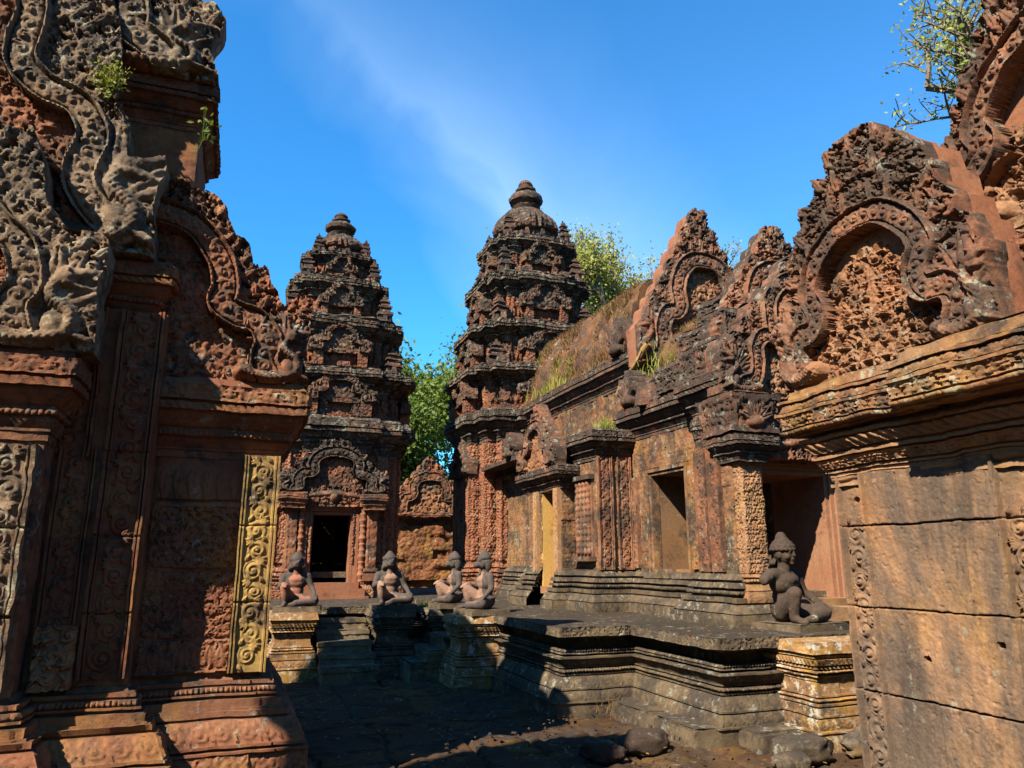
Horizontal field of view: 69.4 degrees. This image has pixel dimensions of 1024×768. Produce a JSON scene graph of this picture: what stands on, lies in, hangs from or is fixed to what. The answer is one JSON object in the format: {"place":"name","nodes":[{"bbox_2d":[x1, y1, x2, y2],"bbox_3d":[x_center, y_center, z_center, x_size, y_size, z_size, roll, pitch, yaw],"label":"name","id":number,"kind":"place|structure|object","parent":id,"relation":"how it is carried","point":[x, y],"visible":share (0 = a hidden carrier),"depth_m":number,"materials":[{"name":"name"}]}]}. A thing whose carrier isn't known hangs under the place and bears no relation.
{"place":"outdoors","nodes":[
{"label":"outdoors","id":0,"kind":"place"},
{"bbox_2d":[283,624,863,767],"bbox_3d":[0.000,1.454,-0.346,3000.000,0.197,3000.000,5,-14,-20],"label":"ground","id":1,"kind":"structure","parent":0,"point":[330,748],"depth_m":6.38,"materials":[{"name":"brown soil"}]},
{"bbox_2d":[0,0,312,767],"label":"library building","id":2,"kind":"structure","parent":1,"relation":"on","point":[156,405],"depth_m":4.63,"materials":[{"name":"stone"}]},
{"bbox_2d":[84,52,135,102],"bbox_3d":[-2.609,-2.005,4.810,0.290,0.377,0.145,5,-14,-20],"label":"fern tuft","id":3,"kind":"object","parent":2,"relation":"attached to","point":[111,82],"visible":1,"depth_m":4.80,"materials":[{"name":"green plant"}]},
{"bbox_2d":[187,107,221,149],"bbox_3d":[-2.129,-1.746,5.119,0.232,0.318,0.172,5,-14,-20],"label":"leafy sprig","id":4,"kind":"object","parent":2,"relation":"attached to","point":[206,128],"visible":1,"depth_m":5.13,"materials":[{"name":"green plant"}]},
{"bbox_2d":[397,456,452,587],"bbox_3d":[-2.570,4.391,21.210,3.516,4.367,2.528,5,-14,-20],"label":"shrine","id":5,"kind":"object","parent":1,"relation":"on","point":[425,534],"visible":0.41,"depth_m":20.24,"materials":[{"name":"red stone"}]},
{"bbox_2d":[396,303,464,485],"bbox_3d":[-4.801,2.905,30.004,11.768,11.464,11.251,11,-17,-39],"label":"tree","id":6,"kind":"object","parent":1,"relation":"on","point":[428,399],"visible":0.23,"depth_m":27.52,"materials":[{"name":"green plant"}]},
{"bbox_2d":[266,587,860,754],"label":"temple terrace","id":7,"kind":"structure","parent":1,"relation":"on","point":[756,691],"depth_m":7.32,"materials":[{"name":"stone"}]},
{"bbox_2d":[272,552,321,612],"bbox_3d":[-2.834,2.631,9.868,0.608,0.775,0.506,3,-14,-12],"label":"guardian statue","id":8,"kind":"object","parent":7,"relation":"on","point":[295,580],"visible":1,"depth_m":9.81,"materials":[{"name":"stone"}]},
{"bbox_2d":[270,213,415,599],"bbox_3d":[-3.641,0.238,14.929,3.218,8.059,3.359,5,-14,-20],"label":"tower shrine","id":9,"kind":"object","parent":7,"relation":"on","point":[339,488],"visible":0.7,"depth_m":13.77,"materials":[{"name":"stone"}]},
{"bbox_2d":[369,551,417,609],"bbox_3d":[-1.648,2.726,10.299,0.620,0.791,0.517,4,-14,-16],"label":"guardian statue","id":10,"kind":"object","parent":7,"relation":"on","point":[389,577],"visible":1,"depth_m":10.24,"materials":[{"name":"stone"}]},
{"bbox_2d":[415,598,428,607],"bbox_3d":[-1.239,3.202,10.815,0.356,0.172,0.386,5,-14,-20],"label":"weed tuft","id":11,"kind":"object","parent":7,"relation":"on","point":[422,604],"visible":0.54,"depth_m":10.77,"materials":[{"name":"green plant"}]},
{"bbox_2d":[428,551,464,608],"bbox_3d":[-0.869,2.804,10.625,0.517,0.791,0.620,5,-14,-22],"label":"guardian statue","id":12,"kind":"object","parent":7,"relation":"on","point":[451,596],"visible":0.99,"depth_m":10.58,"materials":[{"name":"stone"}]},
{"bbox_2d":[453,550,509,616],"bbox_3d":[-0.384,2.489,9.302,0.517,0.791,0.620,7,-15,-26],"label":"guardian statue","id":13,"kind":"object","parent":7,"relation":"on","point":[480,601],"visible":1,"depth_m":9.26,"materials":[{"name":"stone"}]},
{"bbox_2d":[444,180,592,595],"bbox_3d":[0.334,-0.228,16.619,3.425,9.534,3.413,5,-14,-20],"label":"tower shrine","id":14,"kind":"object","parent":7,"relation":"on","point":[527,294],"visible":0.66,"depth_m":15.57,"materials":[{"name":"stone"}]},
{"bbox_2d":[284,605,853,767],"bbox_3d":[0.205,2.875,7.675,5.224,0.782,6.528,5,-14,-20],"label":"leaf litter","id":15,"kind":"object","parent":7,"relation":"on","point":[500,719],"visible":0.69,"depth_m":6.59,"materials":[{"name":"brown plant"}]},
{"bbox_2d":[481,208,852,627],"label":"long hall","id":16,"kind":"structure","parent":7,"relation":"on","point":[691,486],"depth_m":9.57,"materials":[{"name":"stone"}]},
{"bbox_2d":[571,474,595,560],"bbox_3d":[0.989,1.853,10.240,0.141,1.167,0.564,5,-14,-20],"label":"blind window","id":17,"kind":"structure","parent":16,"relation":"in","point":[585,525],"depth_m":10.15,"materials":[{"name":"red stone"}]},
{"bbox_2d":[524,309,676,404],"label":"green roof weeds","id":18,"kind":"object","parent":16,"relation":"on","point":[561,381],"visible":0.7,"depth_m":13.14,"materials":[{"name":"green plant"}]},
{"bbox_2d":[591,414,617,428],"bbox_3d":[1.389,0.577,11.081,0.513,0.331,0.664,5,-14,-20],"label":"weed tuft","id":19,"kind":"object","parent":16,"relation":"on","point":[606,423],"visible":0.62,"depth_m":11.01,"materials":[{"name":"green plant"}]},
{"bbox_2d":[643,461,693,578],"bbox_3d":[2.174,1.728,9.325,0.654,1.402,1.065,5,-14,-20],"label":"window","id":20,"kind":"structure","parent":16,"relation":"in","point":[668,520],"depth_m":9.64,"materials":[{"name":"stone"}]},
{"bbox_2d":[751,532,849,632],"bbox_3d":[2.734,1.911,7.186,0.764,0.935,0.589,8,-15,-29],"label":"guardian statue","id":21,"kind":"object","parent":7,"relation":"on","point":[790,612],"visible":1,"depth_m":7.10,"materials":[{"name":"stone"}]},
{"bbox_2d":[486,208,665,314],"bbox_3d":[3.298,0.630,29.803,8.812,15.800,5.377,0,-13,1],"label":"tree","id":22,"kind":"object","parent":1,"relation":"on","point":[601,274],"visible":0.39,"depth_m":30.09,"materials":[{"name":"green plant"}]},
{"bbox_2d":[578,737,625,765],"bbox_3d":[0.675,2.757,5.543,0.325,0.180,0.224,5,-14,-20],"label":"worn boulder","id":23,"kind":"object","parent":1,"relation":"on","point":[611,752],"visible":0.97,"depth_m":5.46,"materials":[{"name":"grey stone"}]},
{"bbox_2d":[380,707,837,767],"bbox_3d":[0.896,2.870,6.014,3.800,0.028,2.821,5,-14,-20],"label":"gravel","id":24,"kind":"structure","parent":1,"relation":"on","point":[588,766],"depth_m":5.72,"materials":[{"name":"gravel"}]},
{"bbox_2d":[595,691,629,719],"bbox_3d":[0.916,3.144,7.292,0.783,0.240,0.809,5,-14,-20],"label":"weed tuft","id":25,"kind":"object","parent":1,"relation":"on","point":[608,706],"visible":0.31,"depth_m":7.09,"materials":[{"name":"green plant"}]},
{"bbox_2d":[617,728,669,756],"bbox_3d":[1.021,2.808,5.804,0.451,0.194,0.276,5,-14,-20],"label":"worn boulder","id":26,"kind":"object","parent":1,"relation":"on","point":[638,742],"visible":0.91,"depth_m":5.71,"materials":[{"name":"grey stone"}]},
{"bbox_2d":[615,236,743,287],"bbox_3d":[7.638,1.782,31.946,7.282,14.548,9.354,-5,-14,19],"label":"tree","id":27,"kind":"object","parent":1,"relation":"on","point":[727,252],"visible":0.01,"depth_m":30.31,"materials":[{"name":"green plant"}]},
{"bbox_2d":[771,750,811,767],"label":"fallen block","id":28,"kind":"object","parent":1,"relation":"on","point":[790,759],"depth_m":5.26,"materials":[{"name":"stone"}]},
{"bbox_2d":[771,733,833,765],"bbox_3d":[2.166,2.725,5.516,0.475,0.200,0.265,5,-14,-20],"label":"fallen block","id":29,"kind":"object","parent":1,"relation":"on","point":[820,748],"depth_m":5.44,"materials":[{"name":"stone"}]},
{"bbox_2d":[840,725,862,757],"bbox_3d":[2.957,2.775,5.800,0.948,0.258,0.213,5,-14,-20],"label":"fallen block","id":30,"kind":"object","parent":1,"relation":"on","point":[850,742],"depth_m":5.62,"materials":[{"name":"stone"}]},
{"bbox_2d":[771,0,1023,767],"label":"gateway building","id":31,"kind":"structure","parent":1,"relation":"on","point":[897,333],"depth_m":3.69,"materials":[{"name":"orange stone"}]},
{"bbox_2d":[870,0,982,134],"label":"tree","id":32,"kind":"object","parent":1,"relation":"on","point":[960,27],"visible":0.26,"depth_m":13.29,"materials":[{"name":"green plant"}]},
{"bbox_2d":[202,0,983,472],"label":"sky","id":33,"kind":"structure","parent":0,"point":[417,122],"materials":[{"name":"blue"}]},
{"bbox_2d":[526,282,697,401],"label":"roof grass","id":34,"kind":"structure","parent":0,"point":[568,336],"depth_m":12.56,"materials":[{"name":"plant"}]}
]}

